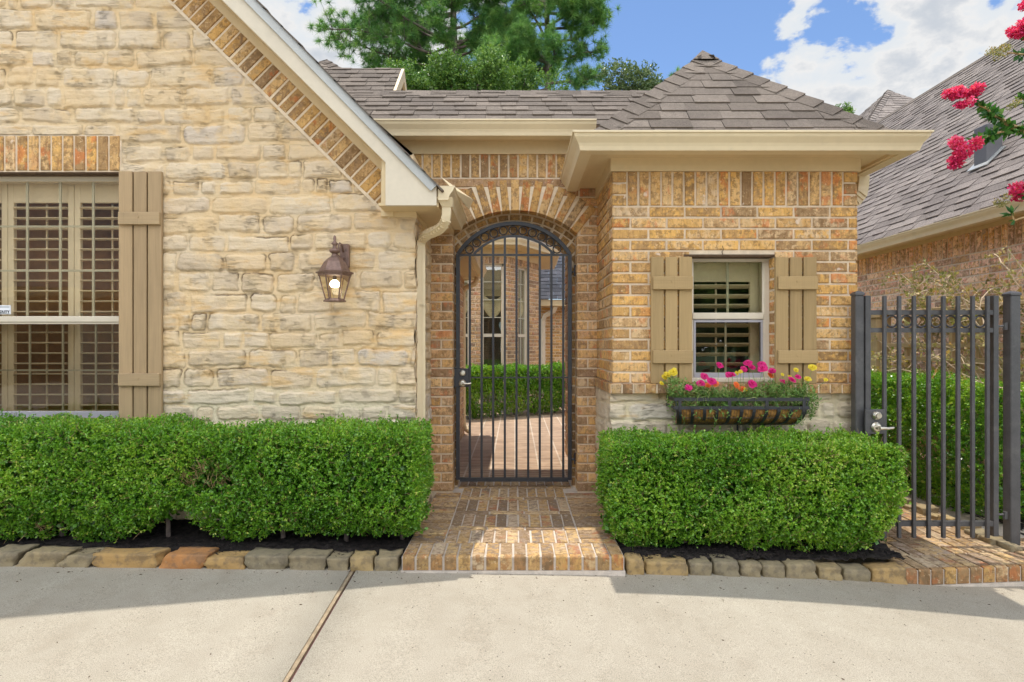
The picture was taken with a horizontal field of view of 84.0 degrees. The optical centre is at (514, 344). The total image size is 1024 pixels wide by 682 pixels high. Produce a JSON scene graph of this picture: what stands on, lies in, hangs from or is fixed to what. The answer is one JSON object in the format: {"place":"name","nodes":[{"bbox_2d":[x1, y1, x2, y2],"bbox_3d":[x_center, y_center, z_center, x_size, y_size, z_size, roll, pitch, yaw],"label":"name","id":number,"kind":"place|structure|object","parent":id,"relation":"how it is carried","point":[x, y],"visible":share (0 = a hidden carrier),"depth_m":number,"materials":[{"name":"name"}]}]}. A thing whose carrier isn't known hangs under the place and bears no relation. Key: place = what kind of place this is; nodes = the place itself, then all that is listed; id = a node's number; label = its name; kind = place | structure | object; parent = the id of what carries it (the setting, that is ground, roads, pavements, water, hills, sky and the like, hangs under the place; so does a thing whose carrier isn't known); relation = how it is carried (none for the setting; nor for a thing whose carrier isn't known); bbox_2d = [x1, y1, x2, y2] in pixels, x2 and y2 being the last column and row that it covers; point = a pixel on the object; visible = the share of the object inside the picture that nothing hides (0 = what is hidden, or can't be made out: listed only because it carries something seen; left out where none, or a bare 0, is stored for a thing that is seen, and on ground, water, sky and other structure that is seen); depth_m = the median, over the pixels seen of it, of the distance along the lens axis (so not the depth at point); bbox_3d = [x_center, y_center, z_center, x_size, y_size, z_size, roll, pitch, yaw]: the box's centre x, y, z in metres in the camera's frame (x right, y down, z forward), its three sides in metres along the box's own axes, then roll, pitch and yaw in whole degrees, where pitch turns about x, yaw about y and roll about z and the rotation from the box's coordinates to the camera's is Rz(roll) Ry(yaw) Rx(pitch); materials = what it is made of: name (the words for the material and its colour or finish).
{"place":"outdoors","nodes":[
{"label":"outdoors","id":0,"kind":"place"},
{"bbox_2d":[0,563,350,681],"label":"driveway","id":1,"kind":"structure","parent":0,"point":[147,625],"depth_m":2.59,"materials":[{"name":"concrete"}]},
{"bbox_2d":[0,544,39,566],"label":"edging stone","id":2,"kind":"object","parent":1,"relation":"on","point":[11,555],"visible":0.84,"depth_m":3.22,"materials":[{"name":"stone"}]},
{"bbox_2d":[15,545,82,566],"bbox_3d":[-2.666,1.212,3.254,0.334,0.099,0.123,0,0,0],"label":"edging stone","id":3,"kind":"object","parent":1,"relation":"on","point":[49,556],"visible":0.88,"depth_m":3.20,"materials":[{"name":"stone"}]},
{"bbox_2d":[56,547,105,567],"bbox_3d":[-2.475,1.224,3.262,0.251,0.080,0.144,0,0,0],"label":"edging stone","id":4,"kind":"object","parent":1,"relation":"on","point":[79,558],"visible":0.75,"depth_m":3.20,"materials":[{"name":"stone"}]},
{"bbox_2d":[92,547,170,567],"bbox_3d":[-2.192,1.218,3.254,0.400,0.100,0.122,0,0,0],"label":"edging stone","id":5,"kind":"object","parent":1,"relation":"on","point":[146,557],"visible":0.96,"depth_m":3.20,"materials":[{"name":"stone"}]},
{"bbox_2d":[159,546,218,568],"bbox_3d":[-1.867,1.226,3.261,0.294,0.094,0.144,0,0,0],"label":"edging stone","id":6,"kind":"object","parent":1,"relation":"on","point":[192,557],"visible":0.91,"depth_m":3.20,"materials":[{"name":"stone"}]},
{"bbox_2d":[204,550,248,569],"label":"edging stone","id":7,"kind":"object","parent":1,"relation":"on","point":[228,560],"visible":0.87,"depth_m":3.20,"materials":[{"name":"stone"}]},
{"bbox_2d":[244,547,293,569],"bbox_3d":[-1.398,1.230,3.263,0.261,0.099,0.148,0,0,0],"label":"edging stone","id":8,"kind":"object","parent":1,"relation":"on","point":[259,558],"visible":0.86,"depth_m":3.20,"materials":[{"name":"stone"}]},
{"bbox_2d":[288,548,332,569],"bbox_3d":[-1.170,1.232,3.252,0.227,0.100,0.125,0,0,0],"label":"edging stone","id":9,"kind":"object","parent":1,"relation":"on","point":[307,559],"visible":0.91,"depth_m":3.20,"materials":[{"name":"stone"}]},
{"bbox_2d":[327,551,353,570],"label":"edging stone","id":10,"kind":"object","parent":1,"relation":"on","point":[336,561],"visible":0.86,"depth_m":3.20,"materials":[{"name":"stone"}]},
{"bbox_2d":[0,519,414,557],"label":"mulch","id":11,"kind":"object","parent":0,"point":[185,532],"visible":0.38,"depth_m":3.50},
{"bbox_2d":[0,408,437,542],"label":"hedge","id":12,"kind":"object","parent":11,"relation":"on","point":[39,458],"visible":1,"depth_m":3.33,"materials":[{"name":"green plant"}]},
{"bbox_2d":[0,540,901,560],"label":"mulch chips","id":13,"kind":"object","parent":11,"relation":"on","point":[710,551],"visible":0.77,"depth_m":3.37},
{"bbox_2d":[402,480,623,569],"bbox_3d":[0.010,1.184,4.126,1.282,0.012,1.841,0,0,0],"label":"path","id":14,"kind":"structure","parent":0,"point":[584,508],"depth_m":3.78,"materials":[{"name":"brick"}]},
{"bbox_2d":[258,0,1023,299],"label":"sky","id":15,"kind":"structure","parent":0,"point":[834,52],"materials":[{"name":"blue"}]},
{"bbox_2d":[291,559,1023,681],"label":"driveway","id":16,"kind":"structure","parent":0,"point":[456,627],"depth_m":2.60,"materials":[{"name":"concrete"}]},
{"bbox_2d":[283,571,353,681],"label":"driveway joint","id":17,"kind":"object","parent":16,"relation":"on","point":[293,669],"visible":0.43,"depth_m":2.53,"materials":[{"name":"beige concrete"}]},
{"bbox_2d":[290,572,354,681],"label":"driveway joint grit","id":18,"kind":"object","parent":17,"relation":"on","point":[319,631],"depth_m":2.53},
{"bbox_2d":[350,550,376,571],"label":"edging stone","id":19,"kind":"object","parent":16,"relation":"on","point":[364,560],"visible":0.91,"depth_m":3.20,"materials":[{"name":"stone"}]},
{"bbox_2d":[374,548,403,570],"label":"edging stone","id":20,"kind":"object","parent":16,"relation":"on","point":[387,560],"visible":0.98,"depth_m":3.20,"materials":[{"name":"stone"}]},
{"bbox_2d":[401,569,624,575],"bbox_3d":[-0.011,1.302,3.214,1.254,0.077,0.072,0,0,0],"label":"step base","id":21,"kind":"object","parent":16,"relation":"on","point":[594,572],"visible":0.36,"depth_m":3.18,"materials":[{"name":"grey concrete"}]},
{"bbox_2d":[403,554,622,569],"bbox_3d":[-0.011,1.221,3.191,1.233,0.082,0.026,0,0,0],"label":"step","id":22,"kind":"object","parent":21,"relation":"on","point":[506,561],"visible":1,"depth_m":3.18,"materials":[{"name":"brick"}]},
{"bbox_2d":[624,552,643,574],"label":"edging stone","id":23,"kind":"object","parent":16,"relation":"on","point":[633,564],"visible":0.91,"depth_m":3.21,"materials":[{"name":"stone"}]},
{"bbox_2d":[643,554,687,575],"bbox_3d":[0.857,1.273,3.275,0.250,0.095,0.127,0,0,0],"label":"edging stone","id":24,"kind":"object","parent":16,"relation":"on","point":[659,565],"visible":0.83,"depth_m":3.22,"materials":[{"name":"stone"}]},
{"bbox_2d":[686,555,711,575],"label":"edging stone","id":25,"kind":"object","parent":16,"relation":"on","point":[702,566],"visible":0.79,"depth_m":3.23,"materials":[{"name":"stone"}]},
{"bbox_2d":[709,553,739,576],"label":"edging stone","id":26,"kind":"object","parent":16,"relation":"on","point":[727,566],"visible":0.88,"depth_m":3.24,"materials":[{"name":"stone"}]},
{"bbox_2d":[737,557,761,576],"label":"edging stone","id":27,"kind":"object","parent":16,"relation":"on","point":[750,567],"visible":0.77,"depth_m":3.25,"materials":[{"name":"stone"}]},
{"bbox_2d":[756,558,784,577],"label":"edging stone","id":28,"kind":"object","parent":16,"relation":"on","point":[773,568],"visible":0.74,"depth_m":3.26,"materials":[{"name":"stone"}]},
{"bbox_2d":[779,558,817,578],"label":"edging stone","id":29,"kind":"object","parent":16,"relation":"on","point":[801,568],"visible":0.81,"depth_m":3.27,"materials":[{"name":"stone"}]},
{"bbox_2d":[814,561,842,580],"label":"edging stone","id":30,"kind":"object","parent":16,"relation":"on","point":[827,570],"visible":0.79,"depth_m":3.28,"materials":[{"name":"stone"}]},
{"bbox_2d":[835,562,870,581],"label":"edging stone","id":31,"kind":"object","parent":16,"relation":"on","point":[853,571],"visible":0.76,"depth_m":3.29,"materials":[{"name":"stone"}]},
{"bbox_2d":[861,561,907,584],"bbox_3d":[2.172,1.349,3.356,0.215,0.109,0.129,0,0,0],"label":"edging stone","id":32,"kind":"object","parent":16,"relation":"on","point":[892,572],"visible":0.79,"depth_m":3.30,"materials":[{"name":"stone"}]},
{"bbox_2d":[936,581,1023,586],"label":"side step base","id":33,"kind":"object","parent":16,"relation":"on","point":[1003,584],"depth_m":3.36,"materials":[{"name":"grey concrete"}]},
{"bbox_2d":[906,564,1023,584],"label":"side step","id":34,"kind":"object","parent":33,"relation":"on","point":[1010,573],"visible":0.99,"depth_m":3.35,"materials":[{"name":"brick"}]},
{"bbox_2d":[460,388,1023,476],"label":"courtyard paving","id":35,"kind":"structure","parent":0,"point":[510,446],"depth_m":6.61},
{"bbox_2d":[0,0,933,562],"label":"house","id":36,"kind":"structure","parent":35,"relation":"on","point":[190,190],"depth_m":3.84,"materials":[{"name":"stone"}]},
{"bbox_2d":[0,177,118,419],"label":"window","id":37,"kind":"structure","parent":36,"relation":"in","point":[59,236],"depth_m":4.02,"materials":[{"name":"beige plastic"}]},
{"bbox_2d":[316,235,353,302],"bbox_3d":[-1.177,-0.498,3.716,0.236,0.434,0.233,0,0,0],"label":"wall lantern","id":38,"kind":"object","parent":36,"relation":"attached to","point":[335,266],"depth_m":3.69,"materials":[{"name":"brown metal"}]},
{"bbox_2d":[454,221,575,481],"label":"arched gate","id":39,"kind":"structure","parent":36,"relation":"attached to","point":[462,377],"depth_m":4.69,"materials":[{"name":"grey metal"}]},
{"bbox_2d":[692,259,772,381],"bbox_3d":[1.469,-0.220,4.186,0.816,1.400,0.707,0,0,0],"label":"window","id":40,"kind":"structure","parent":36,"relation":"in","point":[730,297],"depth_m":4.01,"materials":[{"name":"beige plastic"}]},
{"bbox_2d":[666,395,809,430],"bbox_3d":[1.441,0.482,3.717,0.859,0.293,0.217,0,0,0],"label":"flower basket","id":41,"kind":"object","parent":36,"relation":"attached to","point":[751,415],"visible":0.94,"depth_m":3.63,"materials":[{"name":"grey metal"}]},
{"bbox_2d":[660,360,827,425],"bbox_3d":[1.475,0.308,3.683,1.081,0.418,0.348,0,0,0],"label":"moss rose","id":42,"kind":"object","parent":41,"relation":"in","point":[714,382],"visible":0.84,"depth_m":3.67,"materials":[{"name":"pink plant"}]},
{"bbox_2d":[464,237,560,404],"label":"courtyard building","id":43,"kind":"structure","parent":35,"relation":"on","point":[510,307],"depth_m":11.16,"materials":[{"name":"beige brick"}]},
{"bbox_2d":[464,280,468,364],"bbox_3d":[-1.034,-0.440,11.482,0.748,2.840,0.875,0,0,0],"label":"window","id":44,"kind":"structure","parent":43,"relation":"in","point":[466,282],"depth_m":11.12,"materials":[{"name":"beige plastic"}]},
{"bbox_2d":[483,264,502,378],"bbox_3d":[-0.428,-0.440,11.482,0.869,2.840,0.875,0,0,0],"label":"window","id":45,"kind":"structure","parent":43,"relation":"in","point":[487,279],"depth_m":11.13,"materials":[{"name":"beige plastic"}]},
{"bbox_2d":[518,267,525,364],"bbox_3d":[0.088,-0.395,11.567,0.100,2.350,0.421,0,0,31],"label":"window","id":46,"kind":"structure","parent":43,"relation":"in","point":[521,307],"depth_m":11.68,"materials":[{"name":"beige plastic"}]},
{"bbox_2d":[466,360,565,418],"bbox_3d":[0.201,0.752,9.681,4.448,0.979,0.876,0,0,-26],"label":"hedge","id":47,"kind":"object","parent":35,"relation":"on","point":[510,382],"visible":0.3,"depth_m":9.28,"materials":[{"name":"green plant"}]},
{"bbox_2d":[541,248,565,371],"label":"garden building","id":48,"kind":"structure","parent":35,"relation":"on","point":[557,322],"depth_m":14.99,"materials":[{"name":"brown brick"}]},
{"bbox_2d":[607,519,905,560],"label":"mulch","id":49,"kind":"object","parent":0,"point":[624,549],"visible":0.32,"depth_m":3.41,"materials":[{"name":"black soil"}]},
{"bbox_2d":[591,423,912,553],"bbox_3d":[1.409,0.897,3.517,1.847,0.852,0.662,0,0,0],"label":"hedge","id":50,"kind":"object","parent":49,"relation":"on","point":[841,472],"visible":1,"depth_m":3.32,"materials":[{"name":"green plant"}]},
{"bbox_2d":[850,291,864,500],"bbox_3d":[2.249,0.430,3.738,0.061,1.566,0.061,0,0,0],"label":"gate post","id":51,"kind":"object","parent":49,"relation":"on","point":[857,359],"visible":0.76,"depth_m":3.71,"materials":[{"name":"grey metal"}]},
{"bbox_2d":[854,483,1023,584],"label":"side path bed","id":52,"kind":"object","parent":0,"point":[964,516],"visible":0.09,"depth_m":4.07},
{"bbox_2d":[878,502,1023,568],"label":"side path","id":53,"kind":"structure","parent":0,"point":[976,552],"depth_m":3.64,"materials":[{"name":"brick"}]},
{"bbox_2d":[902,497,910,503],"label":"rubble stone","id":54,"kind":"object","parent":53,"relation":"on","point":[908,500],"visible":0.2,"depth_m":4.64,"materials":[{"name":"stone"}]},
{"bbox_2d":[902,504,910,511],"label":"rubble stone","id":55,"kind":"object","parent":53,"relation":"on","point":[907,507],"visible":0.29,"depth_m":4.53,"materials":[{"name":"stone"}]},
{"bbox_2d":[916,503,939,515],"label":"rubble stone","id":56,"kind":"object","parent":53,"relation":"on","point":[921,508],"visible":0.52,"depth_m":4.40,"materials":[{"name":"stone"}]},
{"bbox_2d":[931,512,939,519],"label":"rubble stone","id":57,"kind":"object","parent":53,"relation":"on","point":[934,516],"visible":0.33,"depth_m":4.28,"materials":[{"name":"stone"}]},
{"bbox_2d":[938,514,954,526],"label":"rubble stone","id":58,"kind":"object","parent":53,"relation":"on","point":[948,517],"visible":0.3,"depth_m":4.16,"materials":[{"name":"stone"}]},
{"bbox_2d":[906,477,1023,534],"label":"mulch","id":59,"kind":"object","parent":53,"relation":"on","point":[1001,522],"visible":0.01,"depth_m":4.47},
{"bbox_2d":[871,368,1023,519],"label":"hedge","id":60,"kind":"object","parent":59,"relation":"on","point":[876,389],"visible":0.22,"depth_m":4.53,"materials":[{"name":"green plant"}]},
{"bbox_2d":[871,300,1023,491],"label":"trellis fence","id":61,"kind":"object","parent":59,"relation":"on","point":[876,322],"visible":0.15,"depth_m":5.70,"materials":[{"name":"brown wood"}]},
{"bbox_2d":[961,526,981,529],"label":"rubble stone","id":62,"kind":"object","parent":53,"relation":"on","point":[966,527],"visible":0.14,"depth_m":4.00,"materials":[{"name":"stone"}]},
{"bbox_2d":[964,528,984,538],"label":"rubble stone","id":63,"kind":"object","parent":53,"relation":"on","point":[977,531],"visible":0.35,"depth_m":3.91,"materials":[{"name":"stone"}]},
{"bbox_2d":[977,534,1005,545],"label":"rubble stone","id":64,"kind":"object","parent":53,"relation":"on","point":[991,540],"visible":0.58,"depth_m":3.76,"materials":[{"name":"stone"}]},
{"bbox_2d":[996,540,1022,551],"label":"rubble stone","id":65,"kind":"object","parent":53,"relation":"on","point":[1008,546],"visible":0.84,"depth_m":3.65,"materials":[{"name":"stone"}]},
{"bbox_2d":[1002,291,1021,545],"bbox_3d":[3.249,0.476,3.722,0.071,1.654,0.071,0,0,0],"label":"gate post","id":66,"kind":"object","parent":53,"relation":"on","point":[1011,416],"visible":0.86,"depth_m":3.69,"materials":[{"name":"grey metal"}]},
{"bbox_2d":[864,296,1007,537],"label":"side gate","id":67,"kind":"structure","parent":66,"relation":"attached to","point":[875,420],"depth_m":3.69,"materials":[{"name":"grey metal"}]},
{"label":"ground","id":68,"kind":"structure","parent":0,"visible":0},
{"bbox_2d":[371,55,428,89],"bbox_3d":[-4.322,-4.051,20.000,3.155,11.667,2.490,0,0,20],"label":"broadleaf tree","id":69,"kind":"object","parent":68,"relation":"on","point":[413,82],"visible":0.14,"depth_m":19.26,"materials":[{"name":"green plant"}]},
{"bbox_2d":[305,0,531,89],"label":"pine tree","id":70,"kind":"object","parent":68,"relation":"on","point":[410,25],"visible":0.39,"depth_m":24.14,"materials":[{"name":"green plant"}]},
{"bbox_2d":[422,42,520,90],"bbox_3d":[-1.450,-4.012,19.157,3.288,11.589,2.936,0,0,0],"label":"broadleaf tree","id":71,"kind":"object","parent":68,"relation":"on","point":[444,72],"visible":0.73,"depth_m":18.33,"materials":[{"name":"green plant"}]},
{"bbox_2d":[498,54,569,364],"bbox_3d":[0.282,-4.400,21.022,3.337,12.366,2.932,0,0,0],"label":"broadleaf tree","id":72,"kind":"object","parent":68,"relation":"on","point":[524,81],"visible":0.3,"depth_m":20.36,"materials":[{"name":"green plant"}]},
{"bbox_2d":[473,0,620,299],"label":"pine tree","id":73,"kind":"object","parent":68,"relation":"on","point":[588,18],"visible":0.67,"depth_m":23.15,"materials":[{"name":"green plant"}]},
{"bbox_2d":[595,57,663,90],"bbox_3d":[3.724,-3.582,18.091,2.672,10.730,2.020,0,0,0],"label":"broadleaf tree","id":74,"kind":"object","parent":68,"relation":"on","point":[639,82],"visible":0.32,"depth_m":17.69,"materials":[{"name":"green plant"}]},
{"bbox_2d":[835,101,855,113],"bbox_3d":[14.950,-4.661,26.018,1.128,12.887,1.170,0,0,0],"label":"broadleaf tree","id":75,"kind":"object","parent":68,"relation":"on","point":[847,108],"visible":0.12,"depth_m":25.78,"materials":[{"name":"green plant"}]},
{"bbox_2d":[856,37,1023,485],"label":"neighbour house","id":76,"kind":"structure","parent":68,"relation":"on","point":[928,205],"depth_m":6.73,"materials":[{"name":"brick"}]},
{"bbox_2d":[871,245,1023,472],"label":"climbing rose","id":77,"kind":"object","parent":68,"relation":"on","point":[948,286],"visible":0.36,"depth_m":5.25,"materials":[{"name":"plant"}]},
{"bbox_2d":[940,0,1023,224],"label":"crape myrtle","id":78,"kind":"object","parent":68,"relation":"on","point":[959,146],"visible":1,"depth_m":2.98,"materials":[{"name":"pink plant"}]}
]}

